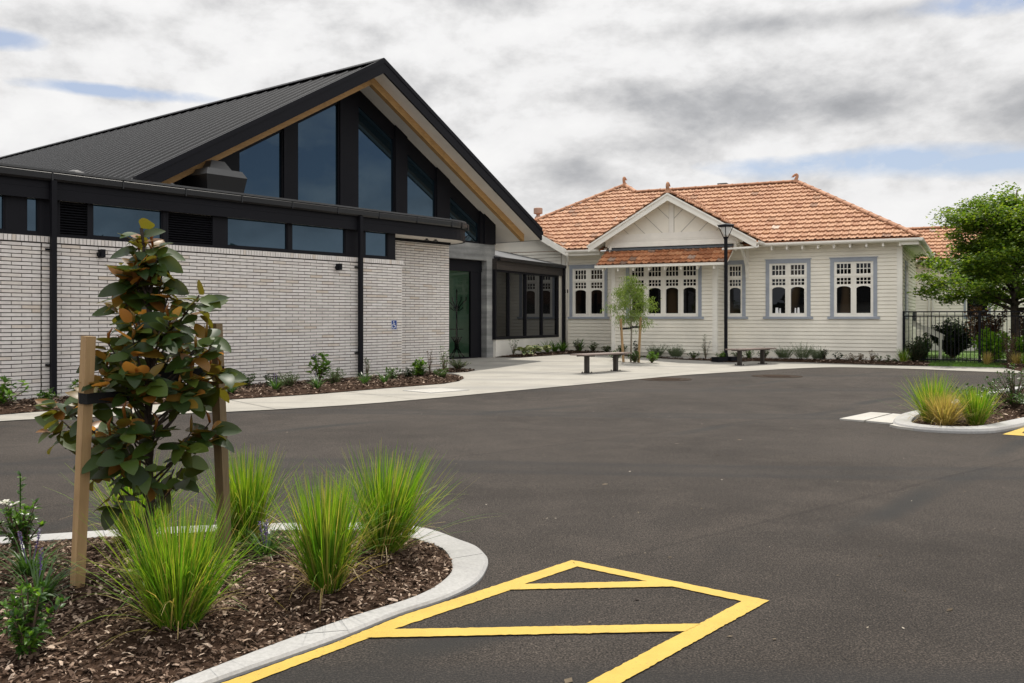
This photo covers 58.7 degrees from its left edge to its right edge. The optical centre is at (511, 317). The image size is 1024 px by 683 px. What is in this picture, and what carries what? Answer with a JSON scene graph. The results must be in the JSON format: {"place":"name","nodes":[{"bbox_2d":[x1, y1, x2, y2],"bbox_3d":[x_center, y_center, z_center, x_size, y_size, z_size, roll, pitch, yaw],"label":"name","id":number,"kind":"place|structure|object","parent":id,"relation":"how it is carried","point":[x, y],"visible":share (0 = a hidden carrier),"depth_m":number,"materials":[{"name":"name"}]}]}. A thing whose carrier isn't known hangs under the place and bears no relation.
{"place":"outdoors","nodes":[
{"label":"outdoors","id":0,"kind":"place"},
{"bbox_2d":[0,367,1023,682],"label":"car park asphalt","id":1,"kind":"object","parent":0,"point":[940,529],"depth_m":6.03,"materials":[{"name":"grey asphalt"}]},
{"bbox_2d":[0,529,452,682],"bbox_3d":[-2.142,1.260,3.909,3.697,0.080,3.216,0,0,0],"label":"mulch","id":2,"kind":"object","parent":1,"relation":"on","point":[138,663],"visible":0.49,"depth_m":3.97,"materials":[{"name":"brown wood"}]},
{"bbox_2d":[0,471,46,552],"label":"gardenia","id":3,"kind":"object","parent":2,"relation":"on","point":[16,521],"visible":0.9,"depth_m":4.91,"materials":[{"name":"green plant"}]},
{"bbox_2d":[0,579,69,659],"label":"gardenia","id":4,"kind":"object","parent":2,"relation":"on","point":[26,634],"visible":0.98,"depth_m":3.38,"materials":[{"name":"green plant"}]},
{"bbox_2d":[0,528,69,578],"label":"liriope","id":5,"kind":"object","parent":2,"relation":"on","point":[23,563],"visible":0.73,"depth_m":4.45,"materials":[{"name":"green plant"}]},
{"bbox_2d":[0,547,90,606],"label":"liriope","id":6,"kind":"object","parent":2,"relation":"on","point":[49,584],"visible":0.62,"depth_m":4.05,"materials":[{"name":"green plant"}]},
{"bbox_2d":[70,336,95,588],"bbox_3d":[-2.002,0.708,4.250,0.092,1.248,0.079,0,0,36],"label":"tree stake","id":7,"kind":"object","parent":2,"relation":"on","point":[84,435],"visible":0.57,"depth_m":4.23,"materials":[{"name":"brown wood"}]},
{"bbox_2d":[78,391,150,404],"bbox_3d":[-1.885,0.377,4.379,0.076,0.062,0.403,0,0,38],"label":"tree tie","id":8,"kind":"object","parent":7,"relation":"attached to","point":[88,399],"visible":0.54,"depth_m":4.25,"materials":[{"name":"black rubber"}]},
{"bbox_2d":[43,450,211,551],"bbox_3d":[-2.110,1.030,5.176,0.918,0.609,0.961,0,0,0],"label":"grass tussock","id":9,"kind":"object","parent":2,"relation":"on","point":[133,510],"depth_m":5.06,"materials":[{"name":"green plant"}]},
{"bbox_2d":[34,218,247,562],"bbox_3d":[-1.865,0.400,4.522,1.059,1.780,0.762,0,0,0],"label":"magnolia tree","id":10,"kind":"object","parent":2,"relation":"on","point":[129,369],"visible":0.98,"depth_m":4.44,"materials":[{"name":"green plant"}]},
{"bbox_2d":[46,489,293,648],"bbox_3d":[-1.395,1.023,3.750,1.007,0.607,0.914,0,0,0],"label":"grass tussock","id":11,"kind":"object","parent":2,"relation":"on","point":[175,575],"depth_m":3.67,"materials":[{"name":"green plant"}]},
{"bbox_2d":[209,323,231,556],"bbox_3d":[-1.528,0.680,4.780,0.101,1.303,0.070,0,0,21],"label":"tree stake","id":12,"kind":"object","parent":2,"relation":"on","point":[221,466],"visible":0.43,"depth_m":4.76,"materials":[{"name":"brown wood"}]},
{"bbox_2d":[144,366,223,382],"bbox_3d":[-1.677,0.290,4.668,0.426,0.077,0.076,0,0,-40],"label":"tree tie","id":13,"kind":"object","parent":12,"relation":"attached to","point":[198,371],"visible":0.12,"depth_m":4.60,"materials":[{"name":"black rubber"}]},
{"bbox_2d":[185,444,313,543],"bbox_3d":[-1.491,0.996,5.117,0.869,0.549,0.920,0,0,0],"label":"grass tussock","id":14,"kind":"object","parent":2,"relation":"on","point":[249,489],"depth_m":5.08,"materials":[{"name":"green plant"}]},
{"bbox_2d":[229,520,295,558],"bbox_3d":[-1.297,1.170,4.818,0.400,0.201,0.399,0,0,0],"label":"liriope","id":15,"kind":"object","parent":2,"relation":"on","point":[269,543],"visible":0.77,"depth_m":4.82,"materials":[{"name":"green plant"}]},
{"bbox_2d":[245,464,416,603],"bbox_3d":[-0.875,1.037,4.258,0.890,0.680,0.802,0,0,20],"label":"grass tussock","id":16,"kind":"object","parent":2,"relation":"on","point":[324,544],"depth_m":4.17,"materials":[{"name":"green plant"}]},
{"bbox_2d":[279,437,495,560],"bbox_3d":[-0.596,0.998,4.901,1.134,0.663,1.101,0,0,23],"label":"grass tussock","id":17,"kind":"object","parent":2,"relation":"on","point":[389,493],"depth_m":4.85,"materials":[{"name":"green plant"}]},
{"bbox_2d":[0,523,487,682],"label":"kerb","id":18,"kind":"structure","parent":1,"relation":"on","point":[467,573],"depth_m":3.99,"materials":[{"name":"concrete"}]},
{"bbox_2d":[0,58,542,400],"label":"modern building","id":19,"kind":"structure","parent":1,"relation":"on","point":[343,217],"depth_m":19.18,"materials":[{"name":"brick"}]},
{"bbox_2d":[0,195,4,229],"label":"clerestory window","id":20,"kind":"structure","parent":19,"relation":"in","point":[2,197],"depth_m":13.84,"materials":[{"name":"glass"}]},
{"bbox_2d":[26,198,38,232],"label":"clerestory window","id":21,"kind":"structure","parent":19,"relation":"in","point":[32,204],"depth_m":14.19,"materials":[{"name":"glass"}]},
{"bbox_2d":[92,204,162,240],"bbox_3d":[-6.490,-1.599,15.397,0.045,0.533,1.250,0,0,39],"label":"clerestory window","id":22,"kind":"structure","parent":19,"relation":"in","point":[107,221],"depth_m":15.29,"materials":[{"name":"glass"}]},
{"bbox_2d":[227,217,287,249],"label":"clerestory window","id":23,"kind":"structure","parent":19,"relation":"in","point":[240,232],"depth_m":17.41,"materials":[{"name":"glass"}]},
{"bbox_2d":[239,130,282,197],"bbox_3d":[-5.725,-3.258,20.723,0.070,2.195,1.210,0,0,39],"label":"gable window","id":24,"kind":"structure","parent":19,"relation":"in","point":[261,163],"depth_m":20.83,"materials":[{"name":"blue glass"}]},
{"bbox_2d":[292,224,344,253],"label":"clerestory window","id":25,"kind":"structure","parent":19,"relation":"in","point":[307,238],"depth_m":18.57,"materials":[{"name":"glass"}]},
{"bbox_2d":[298,102,338,204],"bbox_3d":[-4.691,-3.739,22.001,0.070,3.158,1.290,0,0,39],"label":"gable window","id":26,"kind":"structure","parent":19,"relation":"in","point":[318,135],"depth_m":22.06,"materials":[{"name":"blue glass"}]},
{"bbox_2d":[365,231,387,256],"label":"clerestory window","id":27,"kind":"structure","parent":19,"relation":"in","point":[376,243],"depth_m":19.82,"materials":[{"name":"glass"}]},
{"bbox_2d":[359,107,394,211],"bbox_3d":[-3.514,-3.788,23.466,0.070,3.255,1.290,0,0,39],"label":"gable window","id":28,"kind":"structure","parent":19,"relation":"in","point":[376,148],"depth_m":23.49,"materials":[{"name":"blue glass"}]},
{"bbox_2d":[407,155,435,216],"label":"gable window","id":29,"kind":"structure","parent":19,"relation":"in","point":[421,189],"depth_m":24.74,"materials":[{"name":"blue glass"}]},
{"bbox_2d":[449,289,466,357],"bbox_3d":[-1.625,0.165,26.756,0.469,2.030,0.469,0,0,16],"label":"coat stand","id":30,"kind":"object","parent":19,"relation":"in","point":[456,340],"visible":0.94,"depth_m":26.73,"materials":[{"name":"metal"}]},
{"bbox_2d":[450,198,478,241],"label":"gable window","id":31,"kind":"structure","parent":19,"relation":"in","point":[456,212],"depth_m":26.24,"materials":[{"name":"blue glass"}]},
{"bbox_2d":[449,258,481,358],"bbox_3d":[-1.501,-0.245,26.239,0.100,2.890,1.849,0,0,39],"label":"door frame","id":32,"kind":"structure","parent":19,"relation":"in","point":[474,267],"depth_m":26.64,"materials":[{"name":"metal"}]},
{"bbox_2d":[222,560,768,682],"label":"road marking","id":33,"kind":"object","parent":1,"relation":"on","point":[691,634],"visible":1,"depth_m":3.81,"materials":[{"name":"yellow paint"}]},
{"bbox_2d":[492,250,566,356],"bbox_3d":[-0.276,-0.525,29.674,2.350,3.650,5.030,0,0,27],"label":"glazed link","id":34,"kind":"object","parent":1,"relation":"on","point":[528,300],"visible":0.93,"depth_m":28.82,"materials":[{"name":"metal"}]},
{"bbox_2d":[492,269,558,339],"bbox_3d":[0.496,-0.398,29.040,0.140,2.085,4.600,0,0,27],"label":"window frame","id":35,"kind":"structure","parent":34,"relation":"in","point":[494,271],"depth_m":28.34,"materials":[{"name":"metal"}]},
{"bbox_2d":[640,377,691,380],"bbox_3d":[3.250,1.292,19.300,1.100,0.013,1.100,0,0,0],"label":"manhole cover","id":36,"kind":"object","parent":1,"relation":"on","point":[667,379],"visible":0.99,"depth_m":19.14,"materials":[{"name":"grey metal"}]},
{"bbox_2d":[752,374,802,377],"bbox_3d":[5.900,1.292,20.300,1.100,0.013,1.100,0,0,0],"label":"manhole cover","id":37,"kind":"object","parent":1,"relation":"on","point":[779,376],"visible":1,"depth_m":20.13,"materials":[{"name":"grey metal"}]},
{"bbox_2d":[840,412,899,423],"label":"crossing slab","id":38,"kind":"structure","parent":1,"relation":"on","point":[878,417],"depth_m":11.56,"materials":[{"name":"concrete"}]},
{"bbox_2d":[893,386,1023,433],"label":"kerb","id":39,"kind":"structure","parent":1,"relation":"on","point":[905,420],"depth_m":10.49,"materials":[{"name":"concrete"}]},
{"bbox_2d":[913,390,1023,425],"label":"mulch bed","id":40,"kind":"object","parent":1,"relation":"on","point":[993,419],"visible":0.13,"depth_m":11.63,"materials":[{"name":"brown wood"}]},
{"bbox_2d":[870,372,977,422],"bbox_3d":[5.167,1.085,11.076,1.334,0.908,1.232,0,0,0],"label":"grass tussock","id":41,"kind":"object","parent":40,"relation":"on","point":[923,391],"depth_m":11.04,"materials":[{"name":"green plant"}]},
{"bbox_2d":[908,387,978,425],"bbox_3d":[5.098,1.130,10.681,1.056,0.632,0.956,0,0,-28],"label":"grass tussock","id":42,"kind":"object","parent":40,"relation":"on","point":[947,415],"depth_m":10.66,"materials":[{"name":"plant"}]},
{"bbox_2d":[948,382,998,401],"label":"griselinia shrub","id":43,"kind":"object","parent":40,"relation":"on","point":[982,391],"visible":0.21,"depth_m":12.23,"materials":[{"name":"green plant"}]},
{"bbox_2d":[943,384,1009,427],"bbox_3d":[5.510,1.077,10.891,0.920,0.580,0.997,0,0,0],"label":"grass tussock","id":44,"kind":"object","parent":40,"relation":"on","point":[981,417],"depth_m":10.77,"materials":[{"name":"green plant"}]},
{"bbox_2d":[977,363,1023,408],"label":"griselinia shrub","id":45,"kind":"object","parent":40,"relation":"on","point":[1011,392],"visible":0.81,"depth_m":12.58,"materials":[{"name":"green plant"}]},
{"bbox_2d":[1010,393,1023,404],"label":"griselinia shrub","id":46,"kind":"object","parent":40,"relation":"on","point":[1019,399],"visible":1,"depth_m":12.17,"materials":[{"name":"green plant"}]},
{"bbox_2d":[1005,427,1023,435],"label":"road marking","id":47,"kind":"object","parent":1,"relation":"on","point":[1018,431],"visible":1,"depth_m":10.31,"materials":[{"name":"yellow paint"}]},
{"bbox_2d":[0,353,1023,420],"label":"pavement","id":48,"kind":"structure","parent":0,"point":[507,369],"depth_m":20.79,"materials":[{"name":"concrete"}]},
{"bbox_2d":[0,371,462,413],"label":"mulch bed","id":49,"kind":"object","parent":48,"relation":"on","point":[8,409],"visible":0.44,"depth_m":15.80,"materials":[{"name":"brown wood"}]},
{"bbox_2d":[0,375,28,405],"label":"broadleaf shrub","id":50,"kind":"object","parent":49,"relation":"on","point":[5,391],"visible":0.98,"depth_m":12.81,"materials":[{"name":"green plant"}]},
{"bbox_2d":[35,388,59,399],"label":"broadleaf shrub","id":51,"kind":"object","parent":49,"relation":"on","point":[45,395],"visible":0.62,"depth_m":12.91,"materials":[{"name":"green plant"}]},
{"bbox_2d":[242,372,256,385],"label":"daphne shrub","id":52,"kind":"object","parent":49,"relation":"on","point":[249,381],"visible":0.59,"depth_m":16.35,"materials":[{"name":"green plant"}]},
{"bbox_2d":[264,373,286,389],"bbox_3d":[-4.003,1.086,15.496,0.555,0.308,0.648,0,0,0],"label":"liriope","id":53,"kind":"object","parent":49,"relation":"on","point":[275,385],"visible":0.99,"depth_m":15.46,"materials":[{"name":"green plant"}]},
{"bbox_2d":[277,371,298,386],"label":"rounded shrub","id":54,"kind":"object","parent":49,"relation":"on","point":[289,382],"visible":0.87,"depth_m":16.05,"materials":[{"name":"green plant"}]},
{"bbox_2d":[306,371,328,388],"bbox_3d":[-3.433,1.086,16.019,0.578,0.309,0.537,0,0,0],"label":"liriope","id":55,"kind":"object","parent":49,"relation":"on","point":[315,382],"visible":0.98,"depth_m":15.99,"materials":[{"name":"green plant"}]},
{"bbox_2d":[307,352,331,381],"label":"hydrangea","id":56,"kind":"object","parent":49,"relation":"on","point":[320,371],"visible":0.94,"depth_m":17.36,"materials":[{"name":"green plant"}]},
{"bbox_2d":[324,368,346,383],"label":"rounded shrub","id":57,"kind":"object","parent":49,"relation":"on","point":[334,378],"visible":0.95,"depth_m":16.92,"materials":[{"name":"green plant"}]},
{"bbox_2d":[356,370,373,383],"bbox_3d":[-2.747,1.093,16.980,0.541,0.295,0.566,0,0,0],"label":"liriope","id":58,"kind":"object","parent":49,"relation":"on","point":[363,380],"visible":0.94,"depth_m":16.96,"materials":[{"name":"green plant"}]},
{"bbox_2d":[383,366,400,378],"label":"broadleaf shrub","id":59,"kind":"object","parent":49,"relation":"on","point":[392,375],"visible":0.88,"depth_m":18.22,"materials":[{"name":"green plant"}]},
{"bbox_2d":[409,357,427,375],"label":"hydrangea","id":60,"kind":"object","parent":49,"relation":"on","point":[418,366],"visible":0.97,"depth_m":19.15,"materials":[{"name":"green plant"}]},
{"bbox_2d":[439,346,448,372],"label":"twiggy plant","id":61,"kind":"object","parent":49,"relation":"on","point":[443,363],"visible":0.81,"depth_m":19.31,"materials":[{"name":"green plant"}]},
{"bbox_2d":[403,388,464,392],"bbox_3d":[-1.350,1.286,16.200,0.760,0.007,0.900,0,0,44],"label":"service cover","id":62,"kind":"object","parent":48,"relation":"on","point":[433,390],"visible":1,"depth_m":16.13,"materials":[{"name":"concrete"}]},
{"bbox_2d":[498,350,609,356],"bbox_3d":[1.597,1.146,28.733,2.140,0.091,5.050,0,0,27],"label":"mulch bed","id":63,"kind":"object","parent":48,"relation":"on","point":[564,352],"visible":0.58,"depth_m":29.10,"materials":[{"name":"brown wood"}]},
{"bbox_2d":[515,346,533,354],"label":"hosta","id":64,"kind":"object","parent":63,"relation":"on","point":[524,350],"visible":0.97,"depth_m":27.53,"materials":[{"name":"green plant"}]},
{"bbox_2d":[570,352,631,372],"bbox_3d":[2.130,1.063,21.690,0.443,0.448,1.800,0,0,44],"label":"bench","id":65,"kind":"object","parent":48,"relation":"on","point":[586,356],"visible":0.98,"depth_m":21.51,"materials":[{"name":"brown wood"}]},
{"bbox_2d":[725,347,775,365],"bbox_3d":[6.600,1.063,25.150,1.800,0.448,0.443,0,0,-42],"label":"bench","id":66,"kind":"object","parent":48,"relation":"on","point":[739,355],"visible":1,"depth_m":25.03,"materials":[{"name":"brown metal"}]},
{"bbox_2d":[624,354,929,365],"bbox_3d":[7.433,1.231,27.265,9.360,0.099,2.529,0,0,24],"label":"mulch bed","id":67,"kind":"object","parent":48,"relation":"on","point":[819,361],"visible":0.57,"depth_m":26.34,"materials":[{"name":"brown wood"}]},
{"bbox_2d":[627,351,642,361],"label":"rounded shrub","id":68,"kind":"object","parent":67,"relation":"on","point":[634,358],"visible":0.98,"depth_m":24.76,"materials":[{"name":"green plant"}]},
{"bbox_2d":[646,351,658,362],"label":"rounded shrub","id":69,"kind":"object","parent":67,"relation":"on","point":[651,357],"visible":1,"depth_m":24.87,"materials":[{"name":"green plant"}]},
{"bbox_2d":[647,343,667,356],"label":"lavender","id":70,"kind":"object","parent":67,"relation":"on","point":[658,350],"visible":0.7,"depth_m":28.47,"materials":[{"name":"green plant"}]},
{"bbox_2d":[665,344,685,356],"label":"lavender","id":71,"kind":"object","parent":67,"relation":"on","point":[673,352],"visible":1,"depth_m":28.19,"materials":[{"name":"green plant"}]},
{"bbox_2d":[711,223,736,361],"bbox_3d":[6.270,-0.738,26.720,0.840,4.035,0.350,0,0,-29],"label":"lamp post","id":72,"kind":"object","parent":67,"relation":"on","point":[725,228],"visible":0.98,"depth_m":26.68,"materials":[{"name":"metal"}]},
{"bbox_2d":[774,346,794,357],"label":"lavender","id":73,"kind":"object","parent":67,"relation":"on","point":[781,353],"visible":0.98,"depth_m":27.29,"materials":[{"name":"green plant"}]},
{"bbox_2d":[787,342,814,358],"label":"lavender","id":74,"kind":"object","parent":67,"relation":"on","point":[803,354],"visible":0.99,"depth_m":27.03,"materials":[{"name":"green plant"}]},
{"bbox_2d":[807,345,827,358],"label":"lavender","id":75,"kind":"object","parent":67,"relation":"on","point":[817,354],"visible":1,"depth_m":26.74,"materials":[{"name":"green plant"}]},
{"bbox_2d":[892,347,912,361],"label":"grass tussock","id":76,"kind":"object","parent":67,"relation":"on","point":[904,358],"depth_m":25.61,"materials":[{"name":"green plant"}]},
{"bbox_2d":[904,336,927,360],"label":"dark bush","id":77,"kind":"object","parent":67,"relation":"on","point":[918,353],"visible":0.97,"depth_m":25.84,"materials":[{"name":"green plant"}]},
{"bbox_2d":[990,363,1023,370],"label":"mulch bed","id":78,"kind":"object","parent":48,"relation":"on","point":[1019,368],"visible":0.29,"depth_m":23.65,"materials":[{"name":"soil"}]},
{"bbox_2d":[1001,331,1018,362],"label":"bronze shrub","id":79,"kind":"object","parent":78,"relation":"on","point":[1010,350],"visible":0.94,"depth_m":24.96,"materials":[{"name":"brown plant"}]},
{"bbox_2d":[1003,351,1023,363],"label":"grass tussock","id":80,"kind":"object","parent":78,"relation":"on","point":[1015,359],"depth_m":24.32,"materials":[{"name":"yellow plant"}]},
{"bbox_2d":[0,0,1023,250],"label":"sky","id":81,"kind":"structure","parent":0,"point":[899,111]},
{"bbox_2d":[907,350,1022,367],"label":"lawn ground","id":82,"kind":"structure","parent":0,"point":[943,352],"depth_m":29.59,"materials":[{"name":"green plant"}]},
{"bbox_2d":[495,173,1023,360],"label":"villa","id":83,"kind":"object","parent":82,"relation":"on","point":[809,265],"visible":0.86,"depth_m":28.54,"materials":[{"name":"beige paint"}]},
{"bbox_2d":[567,264,609,318],"bbox_3d":[2.605,-0.893,31.033,1.540,1.845,0.135,0,0,27],"label":"window","id":84,"kind":"structure","parent":83,"relation":"in","point":[588,288],"depth_m":31.02,"materials":[{"name":"white paint"}]},
{"bbox_2d":[625,266,703,318],"bbox_3d":[4.781,-0.893,28.804,2.620,1.845,0.135,0,0,27],"label":"window","id":85,"kind":"structure","parent":83,"relation":"in","point":[679,291],"depth_m":28.71,"materials":[{"name":"blue paint"}]},
{"bbox_2d":[728,260,747,318],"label":"window","id":86,"kind":"structure","parent":83,"relation":"in","point":[736,268],"depth_m":28.78,"materials":[{"name":"white paint"}]},
{"bbox_2d":[763,258,812,318],"bbox_3d":[8.489,-0.893,28.041,1.490,1.845,0.135,0,0,27],"label":"window","id":87,"kind":"structure","parent":83,"relation":"in","point":[788,281],"depth_m":28.04,"materials":[{"name":"blue paint"}]},
{"bbox_2d":[827,256,879,318],"bbox_3d":[10.182,-0.893,27.180,1.470,1.845,0.135,0,0,27],"label":"window","id":88,"kind":"structure","parent":83,"relation":"in","point":[853,280],"depth_m":27.18,"materials":[{"name":"blue paint"}]},
{"bbox_2d":[904,260,907,318],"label":"window","id":89,"kind":"structure","parent":83,"relation":"in","point":[906,263],"depth_m":27.90,"materials":[{"name":"blue paint"}]},
{"bbox_2d":[964,276,990,318],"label":"window","id":90,"kind":"structure","parent":83,"relation":"in","point":[966,305],"depth_m":35.51,"materials":[{"name":"blue paint"}]},
{"bbox_2d":[910,333,932,360],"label":"dark bush","id":91,"kind":"object","parent":82,"relation":"on","point":[925,344],"visible":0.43,"depth_m":26.77,"materials":[{"name":"green plant"}]},
{"bbox_2d":[913,321,944,358],"bbox_3d":[12.776,0.682,27.972,0.920,1.235,0.130,0,0,27],"label":"ramp handrail","id":92,"kind":"object","parent":82,"relation":"on","point":[921,327],"visible":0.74,"depth_m":27.90,"materials":[{"name":"white paint"}]},
{"bbox_2d":[923,317,975,357],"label":"camellia bush","id":93,"kind":"object","parent":82,"relation":"on","point":[947,330],"visible":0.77,"depth_m":28.90,"materials":[{"name":"green plant"}]},
{"bbox_2d":[902,311,1023,362],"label":"metal fence","id":94,"kind":"object","parent":82,"relation":"on","point":[979,316],"visible":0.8,"depth_m":25.67,"materials":[{"name":"black metal"}]},
{"bbox_2d":[906,181,1023,362],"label":"maidenhair tree","id":95,"kind":"object","parent":82,"relation":"on","point":[992,252],"visible":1,"depth_m":25.79,"materials":[{"name":"green plant"}]},
{"bbox_2d":[964,304,1010,348],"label":"burgundy bush","id":96,"kind":"object","parent":82,"relation":"on","point":[988,323],"visible":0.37,"depth_m":27.17,"materials":[{"name":"brown plant"}]},
{"bbox_2d":[971,327,1017,362],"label":"hydrangea bush","id":97,"kind":"object","parent":82,"relation":"on","point":[992,344],"visible":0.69,"depth_m":25.88,"materials":[{"name":"green plant"}]},
{"bbox_2d":[1014,336,1022,354],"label":"hydrangea bush","id":98,"kind":"object","parent":82,"relation":"on","point":[1021,344],"visible":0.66,"depth_m":25.53,"materials":[{"name":"green plant"}]},
{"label":"tree pit","id":99,"kind":"structure","parent":0,"visible":0},
{"bbox_2d":[619,319,624,361],"bbox_3d":[3.020,0.670,24.975,0.164,1.305,0.070,0,0,32],"label":"tree stake","id":100,"kind":"object","parent":99,"relation":"on","point":[622,343],"visible":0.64,"depth_m":24.96,"materials":[{"name":"brown wood"}]},
{"bbox_2d":[600,275,660,361],"bbox_3d":[3.210,0.030,25.035,1.687,2.517,1.841,0,0,-41],"label":"young tree","id":101,"kind":"object","parent":99,"relation":"on","point":[633,292],"visible":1,"depth_m":24.98,"materials":[{"name":"green plant"}]},
{"bbox_2d":[637,317,641,361],"bbox_3d":[3.495,0.650,24.975,0.144,1.344,0.058,0,0,-36],"label":"tree stake","id":102,"kind":"object","parent":99,"relation":"on","point":[639,340],"visible":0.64,"depth_m":24.96,"materials":[{"name":"brown wood"}]},
{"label":"mulch bed","id":103,"kind":"structure","parent":0,"visible":0},
{"bbox_2d":[445,358,470,368],"bbox_3d":[-1.353,1.110,22.084,0.639,0.294,0.530,0,0,19],"label":"jasmine mound","id":104,"kind":"object","parent":103,"relation":"on","point":[458,365],"visible":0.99,"depth_m":22.01,"materials":[{"name":"green plant"}]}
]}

